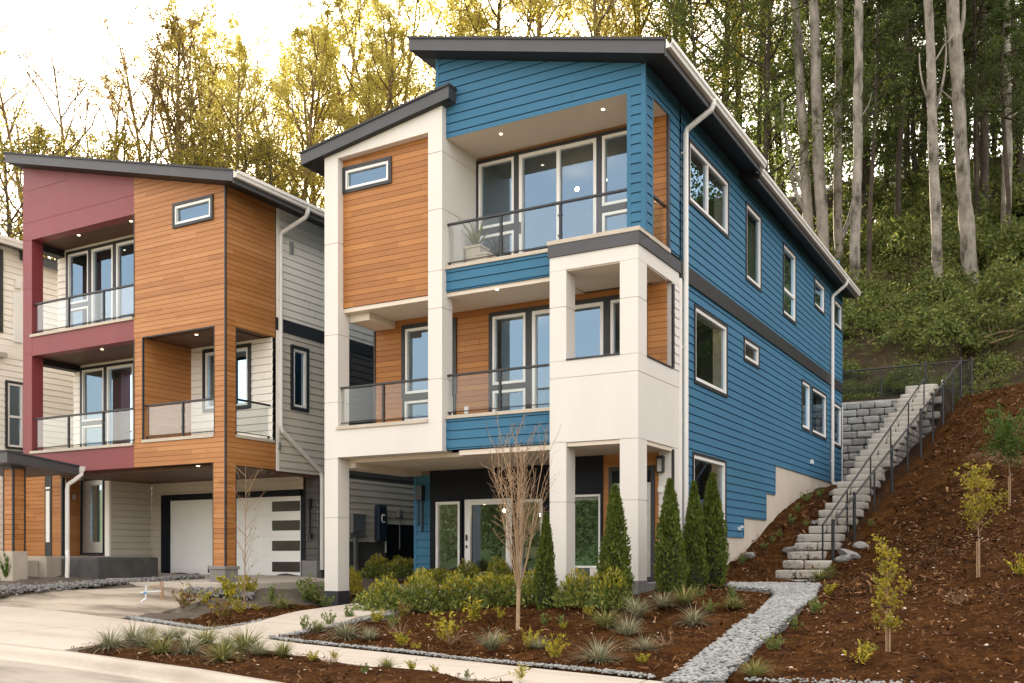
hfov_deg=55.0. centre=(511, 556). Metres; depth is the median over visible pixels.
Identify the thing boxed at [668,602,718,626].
grass tuft
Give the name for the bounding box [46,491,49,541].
narrow window
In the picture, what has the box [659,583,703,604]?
grass tuft
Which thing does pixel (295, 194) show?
bushy tree
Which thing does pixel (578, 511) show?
interior door
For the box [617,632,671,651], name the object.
grass tuft
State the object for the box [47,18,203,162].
sparse tree
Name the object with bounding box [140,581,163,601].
survey stakes
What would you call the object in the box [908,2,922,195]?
thin tree
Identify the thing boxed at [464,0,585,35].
turning tree
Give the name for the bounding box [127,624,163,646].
grass tuft
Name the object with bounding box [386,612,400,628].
seedling
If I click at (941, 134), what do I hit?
evergreen tree
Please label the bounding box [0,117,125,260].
bushy tree
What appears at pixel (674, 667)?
wood splinters
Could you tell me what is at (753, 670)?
grass tuft
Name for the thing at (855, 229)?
tall tree
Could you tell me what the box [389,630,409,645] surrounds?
golden plant
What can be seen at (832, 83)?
forest tree
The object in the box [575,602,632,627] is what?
grass tuft
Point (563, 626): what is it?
golden plant
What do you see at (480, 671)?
sidewalk
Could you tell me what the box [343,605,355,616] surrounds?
seedling
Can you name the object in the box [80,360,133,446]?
patio door
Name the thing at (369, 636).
grass tuft
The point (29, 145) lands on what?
bushy tree
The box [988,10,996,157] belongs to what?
thin tree
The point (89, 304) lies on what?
patio door
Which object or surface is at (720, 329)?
window
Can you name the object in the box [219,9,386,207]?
golden tree
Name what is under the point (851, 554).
boulder
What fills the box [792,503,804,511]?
seedling
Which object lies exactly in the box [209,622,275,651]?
grass tuft
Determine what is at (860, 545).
boulder
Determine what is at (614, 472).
porch door
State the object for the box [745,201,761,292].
window
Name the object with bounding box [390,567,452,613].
laurel shrub
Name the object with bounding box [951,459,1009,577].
young tree
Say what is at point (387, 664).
grass tuft
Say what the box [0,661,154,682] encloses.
street
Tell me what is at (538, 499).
window
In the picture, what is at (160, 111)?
sparse tree
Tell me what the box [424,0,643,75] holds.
turning tree
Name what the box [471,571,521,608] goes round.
laurel shrub
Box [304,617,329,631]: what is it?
grass tuft
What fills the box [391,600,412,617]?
rusty plant
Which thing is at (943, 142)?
ridge wood
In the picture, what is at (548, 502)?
window
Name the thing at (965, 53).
forest tree
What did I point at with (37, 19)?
sky
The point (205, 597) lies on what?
golden plant
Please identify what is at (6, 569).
upright seedling
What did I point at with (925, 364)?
chain-link fence
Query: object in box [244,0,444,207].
golden tree
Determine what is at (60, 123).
sparse tree
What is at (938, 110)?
forest tree
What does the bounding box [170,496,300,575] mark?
garage door
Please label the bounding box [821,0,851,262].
tall tree
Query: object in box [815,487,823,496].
seedling
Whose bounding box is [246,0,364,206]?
golden tree
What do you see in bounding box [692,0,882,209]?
forest tree
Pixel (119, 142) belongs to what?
bushy tree
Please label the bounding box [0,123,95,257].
bushy tree
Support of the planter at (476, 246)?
on the blue house at (643, 306)
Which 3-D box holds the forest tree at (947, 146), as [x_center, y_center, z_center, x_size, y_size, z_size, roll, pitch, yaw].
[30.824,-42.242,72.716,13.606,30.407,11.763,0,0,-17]
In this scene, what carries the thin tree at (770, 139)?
on the hillside
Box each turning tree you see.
[286,0,589,125]
[409,0,583,99]
[411,0,518,71]
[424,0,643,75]
[446,0,592,35]
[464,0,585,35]
[535,0,661,36]
[550,0,657,36]
[567,0,649,36]
[569,0,720,36]
[619,0,754,97]
[621,0,725,97]
[637,0,807,118]
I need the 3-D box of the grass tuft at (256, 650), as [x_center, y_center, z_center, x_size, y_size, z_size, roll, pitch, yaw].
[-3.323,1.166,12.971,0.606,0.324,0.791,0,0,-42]
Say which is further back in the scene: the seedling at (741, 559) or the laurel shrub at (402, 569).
the laurel shrub at (402, 569)
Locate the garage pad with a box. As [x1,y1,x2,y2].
[105,573,324,590]
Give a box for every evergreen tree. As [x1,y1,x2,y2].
[768,0,872,199]
[789,0,927,225]
[822,0,936,283]
[842,0,966,236]
[852,0,978,206]
[894,5,1018,156]
[916,0,1023,218]
[939,0,1023,183]
[939,0,1023,259]
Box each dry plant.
[320,651,338,663]
[380,614,409,633]
[435,626,466,644]
[654,630,674,644]
[938,586,976,604]
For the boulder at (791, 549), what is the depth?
23.53 m
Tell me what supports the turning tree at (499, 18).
on the hillside
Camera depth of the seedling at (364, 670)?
11.41 m
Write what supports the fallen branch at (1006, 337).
on the hillside
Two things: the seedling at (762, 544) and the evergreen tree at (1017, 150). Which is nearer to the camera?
the seedling at (762, 544)
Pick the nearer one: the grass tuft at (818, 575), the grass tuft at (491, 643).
the grass tuft at (491, 643)
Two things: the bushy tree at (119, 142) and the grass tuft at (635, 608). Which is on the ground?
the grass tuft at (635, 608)
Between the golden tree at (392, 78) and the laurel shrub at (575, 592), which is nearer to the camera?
the laurel shrub at (575, 592)
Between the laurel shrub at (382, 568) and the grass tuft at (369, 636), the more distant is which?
the laurel shrub at (382, 568)
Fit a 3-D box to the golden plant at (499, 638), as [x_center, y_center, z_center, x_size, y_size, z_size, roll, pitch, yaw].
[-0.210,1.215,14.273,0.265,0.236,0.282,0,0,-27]
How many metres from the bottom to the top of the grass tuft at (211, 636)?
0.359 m
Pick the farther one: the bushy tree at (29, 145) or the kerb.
the bushy tree at (29, 145)
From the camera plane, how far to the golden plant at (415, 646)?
14.13 m
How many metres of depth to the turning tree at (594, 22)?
55.47 m
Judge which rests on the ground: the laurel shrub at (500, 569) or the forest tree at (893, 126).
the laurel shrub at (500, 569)
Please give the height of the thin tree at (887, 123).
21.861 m
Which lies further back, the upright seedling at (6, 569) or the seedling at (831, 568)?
the upright seedling at (6, 569)
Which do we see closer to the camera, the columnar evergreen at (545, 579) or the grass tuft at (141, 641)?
the grass tuft at (141, 641)
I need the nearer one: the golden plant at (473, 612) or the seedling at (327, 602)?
the golden plant at (473, 612)
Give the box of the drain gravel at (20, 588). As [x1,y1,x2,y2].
[0,574,255,600]
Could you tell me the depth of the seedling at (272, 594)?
21.14 m
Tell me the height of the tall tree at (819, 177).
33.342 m
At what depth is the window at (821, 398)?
31.93 m
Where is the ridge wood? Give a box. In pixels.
[731,5,1023,195]
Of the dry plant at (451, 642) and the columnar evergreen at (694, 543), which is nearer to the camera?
the dry plant at (451, 642)
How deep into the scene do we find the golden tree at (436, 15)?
69.64 m
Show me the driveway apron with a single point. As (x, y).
(54, 629)
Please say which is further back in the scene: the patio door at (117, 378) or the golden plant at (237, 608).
the patio door at (117, 378)
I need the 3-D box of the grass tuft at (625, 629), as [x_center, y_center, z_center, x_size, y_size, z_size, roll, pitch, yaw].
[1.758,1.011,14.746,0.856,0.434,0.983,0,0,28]
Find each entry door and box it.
[80,479,104,554]
[462,495,514,574]
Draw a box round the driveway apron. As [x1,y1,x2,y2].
[0,606,216,651]
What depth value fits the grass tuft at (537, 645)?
14.01 m
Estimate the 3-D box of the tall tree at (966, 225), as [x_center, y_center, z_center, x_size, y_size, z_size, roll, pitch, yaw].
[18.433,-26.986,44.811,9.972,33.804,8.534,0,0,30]
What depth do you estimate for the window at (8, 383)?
28.88 m
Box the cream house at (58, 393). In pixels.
[0,234,190,556]
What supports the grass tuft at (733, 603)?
on the ground
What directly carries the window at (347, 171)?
in the blue house at (643, 306)
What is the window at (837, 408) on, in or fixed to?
in the blue house at (643, 306)
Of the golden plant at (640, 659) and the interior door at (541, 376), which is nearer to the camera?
the golden plant at (640, 659)
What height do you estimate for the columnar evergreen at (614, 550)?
2.254 m
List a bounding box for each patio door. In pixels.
[66,237,133,327]
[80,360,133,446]
[476,126,626,253]
[489,294,646,411]
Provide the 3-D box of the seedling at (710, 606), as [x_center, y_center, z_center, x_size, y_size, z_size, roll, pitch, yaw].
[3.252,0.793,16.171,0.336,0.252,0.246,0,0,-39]
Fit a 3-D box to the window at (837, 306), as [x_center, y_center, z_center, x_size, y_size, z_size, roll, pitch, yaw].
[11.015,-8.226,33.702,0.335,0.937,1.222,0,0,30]
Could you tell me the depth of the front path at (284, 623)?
17.58 m
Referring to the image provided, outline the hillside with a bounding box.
[788,155,1023,426]
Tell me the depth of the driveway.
21.16 m
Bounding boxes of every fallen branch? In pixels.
[878,283,922,308]
[961,320,1015,346]
[990,326,1022,343]
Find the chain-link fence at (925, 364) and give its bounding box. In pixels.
[842,357,972,400]
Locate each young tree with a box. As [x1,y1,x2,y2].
[867,534,910,651]
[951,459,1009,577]
[975,400,1023,505]
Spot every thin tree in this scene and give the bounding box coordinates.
[712,2,751,129]
[757,2,762,150]
[762,1,797,179]
[871,27,895,187]
[892,27,901,178]
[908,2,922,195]
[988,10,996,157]
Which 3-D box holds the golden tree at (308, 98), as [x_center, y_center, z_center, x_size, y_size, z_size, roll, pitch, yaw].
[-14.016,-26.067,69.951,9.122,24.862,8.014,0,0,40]
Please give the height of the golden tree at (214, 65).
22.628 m
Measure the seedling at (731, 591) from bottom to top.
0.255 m
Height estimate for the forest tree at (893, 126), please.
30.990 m
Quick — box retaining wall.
[842,396,941,480]
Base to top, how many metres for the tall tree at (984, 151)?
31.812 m
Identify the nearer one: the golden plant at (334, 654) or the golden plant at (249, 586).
the golden plant at (334, 654)
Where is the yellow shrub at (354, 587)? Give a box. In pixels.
[349,566,365,594]
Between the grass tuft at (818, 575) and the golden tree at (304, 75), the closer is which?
the grass tuft at (818, 575)
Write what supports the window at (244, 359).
in the red and cedar house
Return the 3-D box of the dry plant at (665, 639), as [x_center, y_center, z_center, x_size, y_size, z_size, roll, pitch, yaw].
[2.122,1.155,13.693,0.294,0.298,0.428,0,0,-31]
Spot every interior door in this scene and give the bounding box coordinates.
[519,372,545,408]
[575,508,582,553]
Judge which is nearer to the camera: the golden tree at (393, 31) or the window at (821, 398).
the window at (821, 398)
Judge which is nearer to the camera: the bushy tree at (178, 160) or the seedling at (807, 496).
the seedling at (807, 496)
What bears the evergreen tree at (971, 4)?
on the hillside
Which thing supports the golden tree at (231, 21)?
on the hillside
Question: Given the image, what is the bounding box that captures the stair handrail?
[822,378,924,559]
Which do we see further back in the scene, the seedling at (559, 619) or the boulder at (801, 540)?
the boulder at (801, 540)
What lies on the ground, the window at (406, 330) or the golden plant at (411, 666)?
the golden plant at (411, 666)
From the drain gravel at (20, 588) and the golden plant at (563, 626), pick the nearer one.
the golden plant at (563, 626)
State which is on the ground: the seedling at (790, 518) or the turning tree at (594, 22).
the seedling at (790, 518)
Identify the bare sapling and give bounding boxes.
[220,455,266,603]
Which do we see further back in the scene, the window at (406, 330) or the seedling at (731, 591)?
the window at (406, 330)
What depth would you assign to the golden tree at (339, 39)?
59.25 m
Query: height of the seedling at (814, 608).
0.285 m
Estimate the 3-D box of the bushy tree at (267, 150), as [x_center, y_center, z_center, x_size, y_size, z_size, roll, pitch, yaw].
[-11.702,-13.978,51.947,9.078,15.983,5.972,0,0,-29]
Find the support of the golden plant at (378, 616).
on the ground
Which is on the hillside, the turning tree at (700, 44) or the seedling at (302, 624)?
the turning tree at (700, 44)
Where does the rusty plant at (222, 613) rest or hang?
on the ground
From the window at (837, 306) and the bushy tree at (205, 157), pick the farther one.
the bushy tree at (205, 157)
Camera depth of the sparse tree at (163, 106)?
60.14 m
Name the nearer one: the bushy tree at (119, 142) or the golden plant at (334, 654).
the golden plant at (334, 654)
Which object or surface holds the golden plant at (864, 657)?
on the ground
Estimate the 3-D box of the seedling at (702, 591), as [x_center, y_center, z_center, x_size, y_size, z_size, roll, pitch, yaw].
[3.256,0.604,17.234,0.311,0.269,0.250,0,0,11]
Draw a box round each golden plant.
[198,590,212,603]
[215,572,243,597]
[226,595,251,611]
[235,574,258,591]
[251,602,262,609]
[306,649,319,660]
[328,650,338,658]
[370,608,385,622]
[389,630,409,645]
[403,659,416,668]
[410,642,420,648]
[426,611,466,640]
[430,664,439,671]
[458,595,492,620]
[490,632,507,647]
[494,607,504,617]
[508,663,530,678]
[521,627,543,646]
[542,633,571,657]
[559,621,567,628]
[582,605,593,615]
[634,653,650,661]
[823,581,837,594]
[842,638,877,663]
[1003,553,1023,574]
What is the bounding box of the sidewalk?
[154,633,662,682]
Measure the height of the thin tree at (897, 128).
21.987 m
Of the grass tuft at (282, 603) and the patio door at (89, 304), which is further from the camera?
the patio door at (89, 304)
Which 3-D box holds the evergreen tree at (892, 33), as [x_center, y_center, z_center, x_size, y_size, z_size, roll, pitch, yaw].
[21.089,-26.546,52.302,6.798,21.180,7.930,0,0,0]
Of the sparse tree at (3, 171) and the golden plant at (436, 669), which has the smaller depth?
the golden plant at (436, 669)
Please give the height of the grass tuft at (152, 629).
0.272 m
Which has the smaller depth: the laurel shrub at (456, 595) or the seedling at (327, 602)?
the laurel shrub at (456, 595)
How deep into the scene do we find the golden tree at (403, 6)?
55.84 m
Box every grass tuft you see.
[76,622,135,653]
[110,618,154,642]
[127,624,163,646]
[135,631,190,654]
[137,623,168,636]
[154,622,186,639]
[161,622,190,638]
[166,627,214,654]
[184,622,225,643]
[193,638,252,665]
[208,631,235,649]
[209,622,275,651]
[241,633,278,655]
[267,594,302,608]
[269,636,302,656]
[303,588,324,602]
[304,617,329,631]
[319,616,371,641]
[357,625,384,640]
[367,653,399,666]
[467,626,511,649]
[525,636,547,649]
[556,634,632,664]
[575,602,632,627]
[607,611,648,635]
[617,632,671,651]
[619,590,657,617]
[648,590,684,607]
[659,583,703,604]
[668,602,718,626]
[717,592,746,608]
[729,657,780,676]
[805,563,839,580]
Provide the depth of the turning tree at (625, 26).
59.92 m
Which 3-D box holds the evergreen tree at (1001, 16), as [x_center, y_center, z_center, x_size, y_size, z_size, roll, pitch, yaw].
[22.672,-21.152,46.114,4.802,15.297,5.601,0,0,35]
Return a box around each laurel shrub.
[348,572,417,613]
[357,552,397,578]
[387,555,413,576]
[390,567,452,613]
[412,567,450,584]
[430,570,489,610]
[444,558,489,583]
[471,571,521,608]
[485,556,512,582]
[500,567,560,606]
[542,566,599,609]
[584,564,635,610]
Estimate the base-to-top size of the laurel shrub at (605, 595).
0.822 m
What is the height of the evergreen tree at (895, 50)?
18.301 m
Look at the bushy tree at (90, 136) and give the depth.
52.55 m
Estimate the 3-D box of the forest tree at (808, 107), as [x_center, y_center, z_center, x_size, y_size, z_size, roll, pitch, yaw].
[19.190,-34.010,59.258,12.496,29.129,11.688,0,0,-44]
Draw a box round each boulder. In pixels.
[743,552,755,559]
[782,546,805,553]
[796,539,809,542]
[834,555,850,561]
[837,548,860,559]
[852,541,868,548]
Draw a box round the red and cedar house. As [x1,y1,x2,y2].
[0,152,413,582]
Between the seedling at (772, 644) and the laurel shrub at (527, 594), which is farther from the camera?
the laurel shrub at (527, 594)
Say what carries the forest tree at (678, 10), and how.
on the hillside
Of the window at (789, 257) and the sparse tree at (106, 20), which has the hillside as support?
the sparse tree at (106, 20)
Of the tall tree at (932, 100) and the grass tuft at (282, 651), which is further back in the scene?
the tall tree at (932, 100)
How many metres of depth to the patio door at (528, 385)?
20.95 m
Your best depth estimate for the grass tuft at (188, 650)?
13.05 m
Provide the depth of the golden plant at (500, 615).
17.35 m
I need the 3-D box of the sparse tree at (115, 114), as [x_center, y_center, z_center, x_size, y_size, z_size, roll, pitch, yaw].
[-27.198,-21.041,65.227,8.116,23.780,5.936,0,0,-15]
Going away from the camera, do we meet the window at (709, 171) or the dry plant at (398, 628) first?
the dry plant at (398, 628)
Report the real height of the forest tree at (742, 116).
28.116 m
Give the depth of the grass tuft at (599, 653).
12.73 m
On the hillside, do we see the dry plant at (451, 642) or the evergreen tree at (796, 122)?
the evergreen tree at (796, 122)
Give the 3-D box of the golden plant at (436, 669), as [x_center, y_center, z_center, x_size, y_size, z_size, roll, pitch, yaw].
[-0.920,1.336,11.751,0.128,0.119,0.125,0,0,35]
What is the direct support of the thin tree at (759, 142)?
on the hillside
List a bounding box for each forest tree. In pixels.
[612,0,778,152]
[656,0,806,163]
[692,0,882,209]
[710,0,846,194]
[743,0,914,230]
[766,0,910,188]
[775,5,888,179]
[871,5,969,173]
[873,0,925,170]
[881,11,1019,162]
[915,0,1023,156]
[935,2,1023,158]
[968,0,1023,106]
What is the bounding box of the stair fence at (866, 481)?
[831,357,961,560]
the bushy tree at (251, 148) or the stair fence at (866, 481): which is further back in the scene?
the bushy tree at (251, 148)
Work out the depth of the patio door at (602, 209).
20.72 m
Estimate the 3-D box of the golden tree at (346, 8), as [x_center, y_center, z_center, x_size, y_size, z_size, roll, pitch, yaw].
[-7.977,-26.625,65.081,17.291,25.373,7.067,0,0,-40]
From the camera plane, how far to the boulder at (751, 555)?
23.29 m
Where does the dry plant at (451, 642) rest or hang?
on the ground
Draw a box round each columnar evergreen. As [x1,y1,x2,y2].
[532,512,559,609]
[594,483,634,609]
[653,478,688,592]
[681,480,710,589]
[702,472,729,588]
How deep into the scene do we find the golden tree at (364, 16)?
67.13 m
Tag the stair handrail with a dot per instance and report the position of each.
(856, 476)
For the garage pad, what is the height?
0.362 m
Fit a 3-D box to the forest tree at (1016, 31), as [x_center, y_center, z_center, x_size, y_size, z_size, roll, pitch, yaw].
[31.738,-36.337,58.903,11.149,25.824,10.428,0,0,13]
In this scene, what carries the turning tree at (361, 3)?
on the hillside
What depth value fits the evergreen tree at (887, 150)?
57.30 m
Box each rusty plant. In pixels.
[169,581,202,607]
[204,586,240,619]
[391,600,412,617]
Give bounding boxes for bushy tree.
[0,78,92,259]
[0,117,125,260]
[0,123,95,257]
[46,120,165,259]
[48,100,259,258]
[48,117,192,162]
[128,123,254,173]
[193,123,313,203]
[216,98,305,188]
[228,132,306,198]
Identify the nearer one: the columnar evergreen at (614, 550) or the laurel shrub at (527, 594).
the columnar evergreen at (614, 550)
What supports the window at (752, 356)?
in the blue house at (643, 306)
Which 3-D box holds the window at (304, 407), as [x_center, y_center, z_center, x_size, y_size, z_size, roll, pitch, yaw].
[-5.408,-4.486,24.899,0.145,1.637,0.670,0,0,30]
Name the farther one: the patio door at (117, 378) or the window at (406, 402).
the patio door at (117, 378)
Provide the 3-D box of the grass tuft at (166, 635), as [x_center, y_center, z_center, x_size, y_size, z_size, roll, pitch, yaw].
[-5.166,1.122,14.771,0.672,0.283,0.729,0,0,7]
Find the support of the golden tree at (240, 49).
on the hillside
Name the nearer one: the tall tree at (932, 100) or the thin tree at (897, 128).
the tall tree at (932, 100)
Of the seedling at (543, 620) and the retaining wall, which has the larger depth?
the retaining wall
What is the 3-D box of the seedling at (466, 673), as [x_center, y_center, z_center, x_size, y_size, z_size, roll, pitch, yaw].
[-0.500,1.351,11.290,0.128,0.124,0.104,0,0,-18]
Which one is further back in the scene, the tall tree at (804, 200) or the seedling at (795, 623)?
the tall tree at (804, 200)
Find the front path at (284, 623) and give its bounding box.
[206,586,487,639]
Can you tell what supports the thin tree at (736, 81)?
on the hillside
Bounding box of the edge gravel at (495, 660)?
[125,608,927,682]
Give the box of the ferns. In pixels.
[836,232,1023,396]
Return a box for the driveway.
[0,587,208,618]
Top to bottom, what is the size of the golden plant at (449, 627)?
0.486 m
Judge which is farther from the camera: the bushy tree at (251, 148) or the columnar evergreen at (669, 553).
the bushy tree at (251, 148)
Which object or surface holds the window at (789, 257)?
in the blue house at (643, 306)
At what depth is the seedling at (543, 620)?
16.30 m
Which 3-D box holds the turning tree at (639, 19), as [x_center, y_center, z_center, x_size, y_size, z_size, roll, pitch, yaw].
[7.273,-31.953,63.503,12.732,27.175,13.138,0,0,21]
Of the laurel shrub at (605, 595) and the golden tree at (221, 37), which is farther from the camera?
the golden tree at (221, 37)
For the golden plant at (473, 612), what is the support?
on the ground
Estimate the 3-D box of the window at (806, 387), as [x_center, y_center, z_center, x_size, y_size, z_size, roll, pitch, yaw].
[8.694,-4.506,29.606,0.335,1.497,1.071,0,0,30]
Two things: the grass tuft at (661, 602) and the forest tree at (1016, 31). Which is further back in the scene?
the forest tree at (1016, 31)
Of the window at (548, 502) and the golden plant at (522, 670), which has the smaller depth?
the golden plant at (522, 670)
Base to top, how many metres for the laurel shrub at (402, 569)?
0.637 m
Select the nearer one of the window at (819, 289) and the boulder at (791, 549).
the boulder at (791, 549)
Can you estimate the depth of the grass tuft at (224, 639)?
13.87 m
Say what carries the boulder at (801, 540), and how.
on the ground
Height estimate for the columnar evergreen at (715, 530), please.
2.377 m
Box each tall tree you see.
[781,0,813,230]
[792,0,828,249]
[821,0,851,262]
[848,0,871,307]
[919,0,954,298]
[942,0,979,286]
[972,0,988,213]
[1000,0,1023,225]
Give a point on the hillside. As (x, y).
(864, 359)
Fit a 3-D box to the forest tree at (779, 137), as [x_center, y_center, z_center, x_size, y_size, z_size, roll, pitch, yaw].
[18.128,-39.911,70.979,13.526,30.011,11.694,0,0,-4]
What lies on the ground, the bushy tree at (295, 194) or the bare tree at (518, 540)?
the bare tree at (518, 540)
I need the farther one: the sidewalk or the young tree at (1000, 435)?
the young tree at (1000, 435)
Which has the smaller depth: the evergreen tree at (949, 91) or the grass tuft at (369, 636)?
the grass tuft at (369, 636)
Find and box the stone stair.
[775,384,938,581]
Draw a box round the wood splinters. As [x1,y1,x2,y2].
[94,389,1023,682]
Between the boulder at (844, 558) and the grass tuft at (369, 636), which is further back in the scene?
the boulder at (844, 558)
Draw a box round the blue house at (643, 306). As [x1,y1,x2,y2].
[299,36,860,606]
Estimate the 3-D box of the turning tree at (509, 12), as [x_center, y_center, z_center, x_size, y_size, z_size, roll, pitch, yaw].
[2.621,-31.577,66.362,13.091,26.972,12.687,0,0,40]
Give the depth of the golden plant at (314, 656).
12.60 m
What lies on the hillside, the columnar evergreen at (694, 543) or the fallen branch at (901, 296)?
the fallen branch at (901, 296)
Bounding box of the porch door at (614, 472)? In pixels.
[609,465,654,580]
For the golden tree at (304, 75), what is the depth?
61.30 m
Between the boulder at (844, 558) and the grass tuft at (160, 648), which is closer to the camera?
the grass tuft at (160, 648)
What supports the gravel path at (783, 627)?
on the ground
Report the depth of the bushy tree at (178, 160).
50.86 m
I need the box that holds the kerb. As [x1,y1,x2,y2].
[0,643,282,682]
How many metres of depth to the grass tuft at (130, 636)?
14.17 m
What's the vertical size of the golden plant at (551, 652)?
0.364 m
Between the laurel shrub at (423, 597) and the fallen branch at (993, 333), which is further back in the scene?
the fallen branch at (993, 333)
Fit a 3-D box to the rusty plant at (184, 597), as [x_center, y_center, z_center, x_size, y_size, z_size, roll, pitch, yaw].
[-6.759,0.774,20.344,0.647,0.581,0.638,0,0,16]
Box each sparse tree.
[0,0,133,260]
[0,72,89,257]
[42,51,146,160]
[44,0,256,162]
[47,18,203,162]
[113,36,275,166]
[127,34,280,179]
[128,0,231,163]
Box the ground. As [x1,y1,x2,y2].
[0,383,1023,682]
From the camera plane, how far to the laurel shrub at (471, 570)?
23.10 m
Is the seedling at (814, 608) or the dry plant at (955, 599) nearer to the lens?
the dry plant at (955, 599)
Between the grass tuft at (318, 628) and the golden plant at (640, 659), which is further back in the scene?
the grass tuft at (318, 628)
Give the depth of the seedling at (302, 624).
16.36 m
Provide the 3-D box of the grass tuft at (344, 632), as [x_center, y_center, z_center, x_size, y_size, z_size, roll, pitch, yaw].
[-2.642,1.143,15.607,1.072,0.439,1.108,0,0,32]
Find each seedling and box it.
[0,551,10,577]
[262,583,283,602]
[296,572,324,600]
[300,614,317,630]
[314,593,334,606]
[321,610,336,623]
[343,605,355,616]
[360,663,367,672]
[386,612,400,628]
[464,669,472,678]
[540,612,550,624]
[556,614,565,623]
[690,584,705,595]
[702,597,721,611]
[728,585,737,596]
[738,553,748,562]
[758,541,768,547]
[758,631,787,649]
[786,614,803,629]
[788,514,795,523]
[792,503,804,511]
[800,491,811,501]
[809,595,826,612]
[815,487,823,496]
[828,564,835,573]
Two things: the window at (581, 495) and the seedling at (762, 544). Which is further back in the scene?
the seedling at (762, 544)
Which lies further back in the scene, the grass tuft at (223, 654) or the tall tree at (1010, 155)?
the tall tree at (1010, 155)
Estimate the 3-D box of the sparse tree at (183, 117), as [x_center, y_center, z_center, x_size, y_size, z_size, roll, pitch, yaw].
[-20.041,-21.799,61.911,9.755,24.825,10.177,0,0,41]
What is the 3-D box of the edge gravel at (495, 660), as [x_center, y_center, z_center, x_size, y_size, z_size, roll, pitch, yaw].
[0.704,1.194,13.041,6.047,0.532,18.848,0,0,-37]
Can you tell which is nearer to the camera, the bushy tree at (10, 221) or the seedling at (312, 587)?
the seedling at (312, 587)
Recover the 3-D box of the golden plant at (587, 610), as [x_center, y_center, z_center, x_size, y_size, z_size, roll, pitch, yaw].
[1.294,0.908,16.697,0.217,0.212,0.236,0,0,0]
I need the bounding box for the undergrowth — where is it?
[813,147,1023,405]
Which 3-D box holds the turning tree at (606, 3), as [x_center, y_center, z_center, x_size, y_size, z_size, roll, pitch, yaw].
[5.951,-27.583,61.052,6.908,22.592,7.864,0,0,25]
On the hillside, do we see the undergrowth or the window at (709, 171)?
the undergrowth
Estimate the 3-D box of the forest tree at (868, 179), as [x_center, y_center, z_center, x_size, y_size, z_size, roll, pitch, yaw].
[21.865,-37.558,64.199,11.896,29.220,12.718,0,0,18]
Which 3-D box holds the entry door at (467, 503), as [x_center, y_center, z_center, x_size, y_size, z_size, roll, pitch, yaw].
[-0.551,-0.387,23.413,1.447,2.075,0.145,0,0,30]
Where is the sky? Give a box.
[0,0,1023,257]
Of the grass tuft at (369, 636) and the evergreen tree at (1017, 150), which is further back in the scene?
the evergreen tree at (1017, 150)
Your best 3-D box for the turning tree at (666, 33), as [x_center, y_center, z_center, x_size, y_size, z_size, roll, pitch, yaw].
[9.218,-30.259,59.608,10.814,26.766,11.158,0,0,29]
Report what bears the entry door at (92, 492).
in the red and cedar house
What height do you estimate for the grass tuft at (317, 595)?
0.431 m
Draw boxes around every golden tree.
[118,0,367,209]
[143,11,257,172]
[160,39,261,169]
[176,8,318,187]
[209,8,308,188]
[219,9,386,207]
[226,61,392,209]
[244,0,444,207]
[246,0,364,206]
[254,21,362,199]
[263,16,349,208]
[264,0,482,131]
[296,0,398,141]
[303,0,464,203]
[312,0,434,139]
[325,0,434,124]
[345,20,430,114]
[408,0,511,100]
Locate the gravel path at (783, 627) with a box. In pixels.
[663,588,818,682]
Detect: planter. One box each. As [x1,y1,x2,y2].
[458,215,492,261]
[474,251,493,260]
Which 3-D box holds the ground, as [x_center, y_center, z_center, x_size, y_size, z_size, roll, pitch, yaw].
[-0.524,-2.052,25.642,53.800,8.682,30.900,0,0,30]
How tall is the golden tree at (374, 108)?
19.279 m
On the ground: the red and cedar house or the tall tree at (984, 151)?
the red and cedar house
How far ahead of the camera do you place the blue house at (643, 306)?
21.16 m
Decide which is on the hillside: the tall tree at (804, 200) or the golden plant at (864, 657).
the tall tree at (804, 200)
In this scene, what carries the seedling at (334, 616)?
on the ground
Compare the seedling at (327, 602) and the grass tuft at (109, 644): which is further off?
the seedling at (327, 602)
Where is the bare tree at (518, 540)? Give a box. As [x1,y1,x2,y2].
[479,406,561,629]
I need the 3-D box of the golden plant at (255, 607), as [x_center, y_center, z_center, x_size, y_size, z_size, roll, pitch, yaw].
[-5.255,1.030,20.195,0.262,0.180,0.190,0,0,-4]
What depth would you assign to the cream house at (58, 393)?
29.10 m
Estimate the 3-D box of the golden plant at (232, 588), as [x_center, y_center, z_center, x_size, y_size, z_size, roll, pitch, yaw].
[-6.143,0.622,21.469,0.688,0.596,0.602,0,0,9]
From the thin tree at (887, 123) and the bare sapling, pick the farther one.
the thin tree at (887, 123)
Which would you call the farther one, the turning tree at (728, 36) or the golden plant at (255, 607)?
the turning tree at (728, 36)
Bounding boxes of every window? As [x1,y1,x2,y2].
[4,380,22,449]
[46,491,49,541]
[172,194,213,228]
[202,343,251,412]
[289,344,308,412]
[342,156,391,193]
[401,318,456,398]
[402,394,456,420]
[515,494,545,579]
[546,494,597,581]
[575,494,599,567]
[679,138,728,238]
[691,451,726,526]
[693,304,727,397]
[742,336,759,368]
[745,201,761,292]
[777,242,795,324]
[792,379,810,432]
[810,276,824,315]
[811,385,826,440]
[834,298,841,332]
[834,401,841,448]
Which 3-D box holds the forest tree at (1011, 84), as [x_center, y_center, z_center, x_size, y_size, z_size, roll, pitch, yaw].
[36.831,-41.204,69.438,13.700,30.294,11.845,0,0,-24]
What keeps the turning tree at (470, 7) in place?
on the hillside
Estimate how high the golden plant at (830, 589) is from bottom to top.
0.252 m
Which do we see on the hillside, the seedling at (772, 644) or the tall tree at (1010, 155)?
the tall tree at (1010, 155)
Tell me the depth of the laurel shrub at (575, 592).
17.50 m

